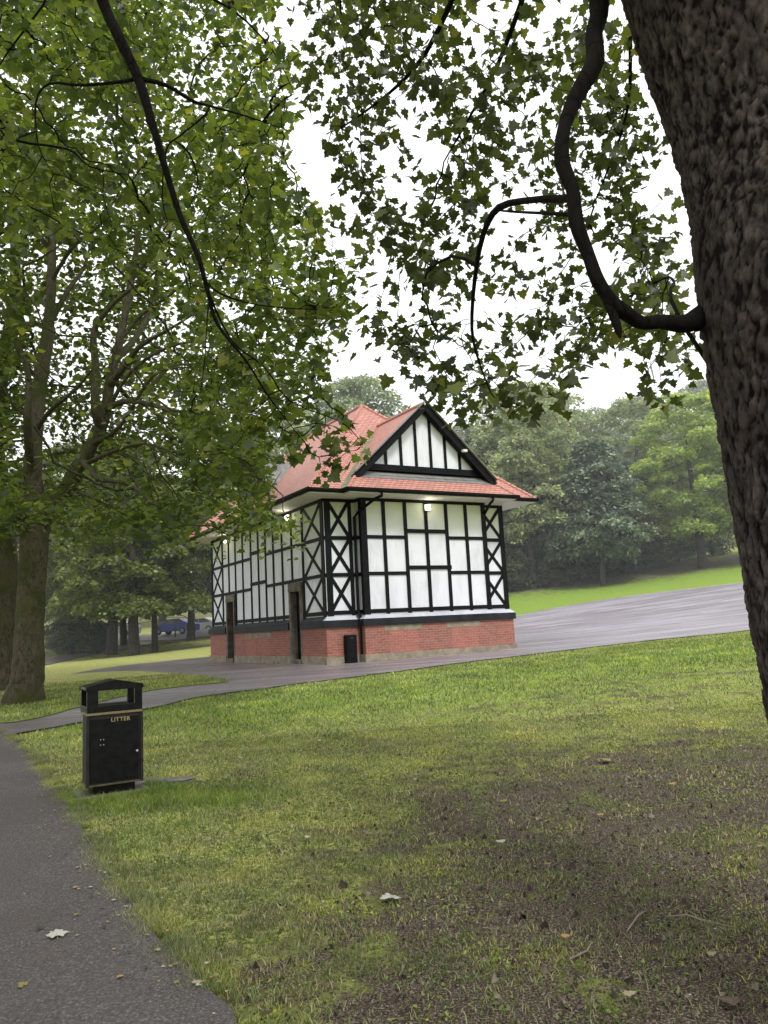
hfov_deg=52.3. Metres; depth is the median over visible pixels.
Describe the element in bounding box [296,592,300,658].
door
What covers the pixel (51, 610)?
broadleaf tree
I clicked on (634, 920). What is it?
twig
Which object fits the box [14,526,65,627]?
broadleaf tree
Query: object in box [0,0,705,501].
sky
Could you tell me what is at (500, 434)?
broadleaf tree
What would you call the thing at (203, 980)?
edge litter
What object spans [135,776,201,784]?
paving slab
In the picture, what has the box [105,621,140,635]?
parked car
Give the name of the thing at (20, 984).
fallen leaf
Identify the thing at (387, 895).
fallen leaf
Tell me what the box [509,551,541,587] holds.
bush
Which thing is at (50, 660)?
path
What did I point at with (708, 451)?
broadleaf tree
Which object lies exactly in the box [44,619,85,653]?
bush
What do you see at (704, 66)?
sycamore tree
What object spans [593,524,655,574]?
bush
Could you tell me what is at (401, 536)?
park pavilion
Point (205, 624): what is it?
parked car
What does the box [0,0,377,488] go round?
sycamore tree
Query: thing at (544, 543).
broadleaf tree
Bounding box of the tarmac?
[0,582,749,733]
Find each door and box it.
[232,602,233,657]
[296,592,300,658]
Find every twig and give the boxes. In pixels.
[569,941,592,959]
[626,911,644,931]
[667,914,734,927]
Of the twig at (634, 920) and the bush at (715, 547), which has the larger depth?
the bush at (715, 547)
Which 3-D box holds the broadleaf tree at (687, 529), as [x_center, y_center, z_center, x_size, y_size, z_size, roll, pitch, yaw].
[24.486,-2.342,62.885,11.399,14.842,11.817,-7,-9,24]
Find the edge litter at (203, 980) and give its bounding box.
[5,736,231,1021]
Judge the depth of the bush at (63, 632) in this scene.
58.59 m
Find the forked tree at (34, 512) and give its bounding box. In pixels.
[0,0,352,705]
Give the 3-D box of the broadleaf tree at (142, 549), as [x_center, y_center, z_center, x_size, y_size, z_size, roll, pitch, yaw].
[-14.687,3.426,48.943,7.338,11.343,7.077,-6,-9,18]
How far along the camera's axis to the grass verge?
22.57 m
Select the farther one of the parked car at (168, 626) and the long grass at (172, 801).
the parked car at (168, 626)
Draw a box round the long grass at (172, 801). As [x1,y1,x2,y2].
[0,632,755,861]
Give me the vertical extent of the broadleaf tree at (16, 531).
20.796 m
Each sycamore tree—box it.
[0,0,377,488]
[286,0,767,720]
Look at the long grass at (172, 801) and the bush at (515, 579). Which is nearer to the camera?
the long grass at (172, 801)
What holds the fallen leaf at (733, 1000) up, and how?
on the ground at (688, 574)
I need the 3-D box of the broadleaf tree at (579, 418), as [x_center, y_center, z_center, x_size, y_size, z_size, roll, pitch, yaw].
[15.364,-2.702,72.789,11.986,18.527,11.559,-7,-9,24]
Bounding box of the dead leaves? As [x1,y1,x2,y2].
[42,646,763,1015]
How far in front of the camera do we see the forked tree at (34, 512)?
16.01 m
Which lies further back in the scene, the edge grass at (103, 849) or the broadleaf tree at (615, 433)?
the broadleaf tree at (615, 433)
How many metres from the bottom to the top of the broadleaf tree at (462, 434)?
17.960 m
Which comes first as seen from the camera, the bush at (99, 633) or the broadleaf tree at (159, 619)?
the bush at (99, 633)
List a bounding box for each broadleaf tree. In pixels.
[4,443,20,554]
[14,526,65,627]
[18,439,120,654]
[44,443,198,655]
[46,434,218,655]
[86,474,155,644]
[90,479,208,652]
[138,489,216,640]
[158,474,167,624]
[182,478,217,597]
[186,430,285,580]
[203,410,327,516]
[293,373,408,446]
[452,423,491,453]
[463,431,557,560]
[467,380,581,588]
[500,387,610,518]
[515,485,594,583]
[523,405,642,479]
[564,396,708,566]
[600,461,662,573]
[602,396,691,501]
[625,388,733,568]
[663,379,725,513]
[678,388,733,533]
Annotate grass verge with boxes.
[0,671,228,722]
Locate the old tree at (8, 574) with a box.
[0,109,230,690]
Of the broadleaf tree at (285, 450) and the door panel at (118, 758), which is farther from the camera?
the broadleaf tree at (285, 450)
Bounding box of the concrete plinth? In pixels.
[72,782,147,800]
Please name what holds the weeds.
on the ground at (688, 574)
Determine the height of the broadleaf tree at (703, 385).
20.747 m
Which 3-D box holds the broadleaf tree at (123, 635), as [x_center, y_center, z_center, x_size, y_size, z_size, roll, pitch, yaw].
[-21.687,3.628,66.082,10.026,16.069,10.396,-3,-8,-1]
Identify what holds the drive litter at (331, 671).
on the tarmac
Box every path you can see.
[0,732,235,1023]
[45,642,150,664]
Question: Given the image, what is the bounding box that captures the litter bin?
[79,679,143,794]
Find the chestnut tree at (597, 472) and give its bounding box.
[533,436,660,585]
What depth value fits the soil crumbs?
4.47 m
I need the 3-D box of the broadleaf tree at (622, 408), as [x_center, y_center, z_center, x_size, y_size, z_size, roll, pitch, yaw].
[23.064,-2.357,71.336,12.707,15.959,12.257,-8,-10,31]
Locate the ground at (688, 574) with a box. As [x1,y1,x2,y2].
[14,506,767,1023]
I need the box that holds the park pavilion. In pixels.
[185,400,538,664]
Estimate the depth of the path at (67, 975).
3.93 m
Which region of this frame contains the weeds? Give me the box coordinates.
[153,729,767,1023]
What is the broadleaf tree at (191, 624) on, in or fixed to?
on the ground at (688, 574)
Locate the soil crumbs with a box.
[235,723,767,1023]
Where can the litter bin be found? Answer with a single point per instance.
(112, 746)
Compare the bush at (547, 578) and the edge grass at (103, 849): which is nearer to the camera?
the edge grass at (103, 849)
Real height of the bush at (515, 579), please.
4.341 m
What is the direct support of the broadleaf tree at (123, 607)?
on the ground at (688, 574)
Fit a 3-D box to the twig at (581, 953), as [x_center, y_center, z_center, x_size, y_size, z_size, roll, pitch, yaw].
[0.892,1.954,3.488,0.038,0.015,0.215,-10,-11,40]
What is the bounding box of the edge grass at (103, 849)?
[0,728,287,1023]
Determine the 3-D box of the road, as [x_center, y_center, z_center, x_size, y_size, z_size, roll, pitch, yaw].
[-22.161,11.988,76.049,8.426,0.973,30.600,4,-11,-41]
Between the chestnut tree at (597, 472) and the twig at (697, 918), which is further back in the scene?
the chestnut tree at (597, 472)
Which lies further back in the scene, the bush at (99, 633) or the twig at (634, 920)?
the bush at (99, 633)
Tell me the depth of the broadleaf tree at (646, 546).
65.14 m
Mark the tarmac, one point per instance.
(707, 610)
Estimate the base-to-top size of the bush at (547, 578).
4.007 m
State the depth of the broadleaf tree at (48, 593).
59.03 m
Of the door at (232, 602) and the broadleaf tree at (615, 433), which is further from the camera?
the broadleaf tree at (615, 433)
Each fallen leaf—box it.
[17,982,27,986]
[46,929,68,937]
[379,893,401,898]
[715,996,745,1004]
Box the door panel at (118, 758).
[90,715,138,783]
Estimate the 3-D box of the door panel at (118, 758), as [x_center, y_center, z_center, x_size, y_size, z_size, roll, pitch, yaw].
[-2.611,2.293,7.588,0.456,0.596,0.022,2,-10,-30]
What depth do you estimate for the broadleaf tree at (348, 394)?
62.23 m
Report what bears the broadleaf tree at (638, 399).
on the ground at (688, 574)
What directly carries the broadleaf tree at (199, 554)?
on the ground at (688, 574)
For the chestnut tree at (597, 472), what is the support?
on the ground at (688, 574)
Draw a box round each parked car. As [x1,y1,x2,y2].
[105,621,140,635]
[151,618,199,634]
[195,617,211,628]
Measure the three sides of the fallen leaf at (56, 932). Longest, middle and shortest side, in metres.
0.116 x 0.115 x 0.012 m
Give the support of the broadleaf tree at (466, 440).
on the ground at (688, 574)
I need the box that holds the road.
[118,628,210,640]
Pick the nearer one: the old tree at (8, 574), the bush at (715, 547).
the old tree at (8, 574)
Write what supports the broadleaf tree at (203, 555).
on the ground at (688, 574)
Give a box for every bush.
[44,614,101,653]
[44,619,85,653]
[72,621,119,653]
[505,545,540,591]
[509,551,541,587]
[519,545,585,586]
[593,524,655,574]
[650,531,706,561]
[688,532,736,555]
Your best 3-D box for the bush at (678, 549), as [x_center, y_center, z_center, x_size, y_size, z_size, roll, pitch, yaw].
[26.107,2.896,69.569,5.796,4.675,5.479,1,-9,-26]
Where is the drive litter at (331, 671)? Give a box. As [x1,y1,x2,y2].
[166,650,533,684]
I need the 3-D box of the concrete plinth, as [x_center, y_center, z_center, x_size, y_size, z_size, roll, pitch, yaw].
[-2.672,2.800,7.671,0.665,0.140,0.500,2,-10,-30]

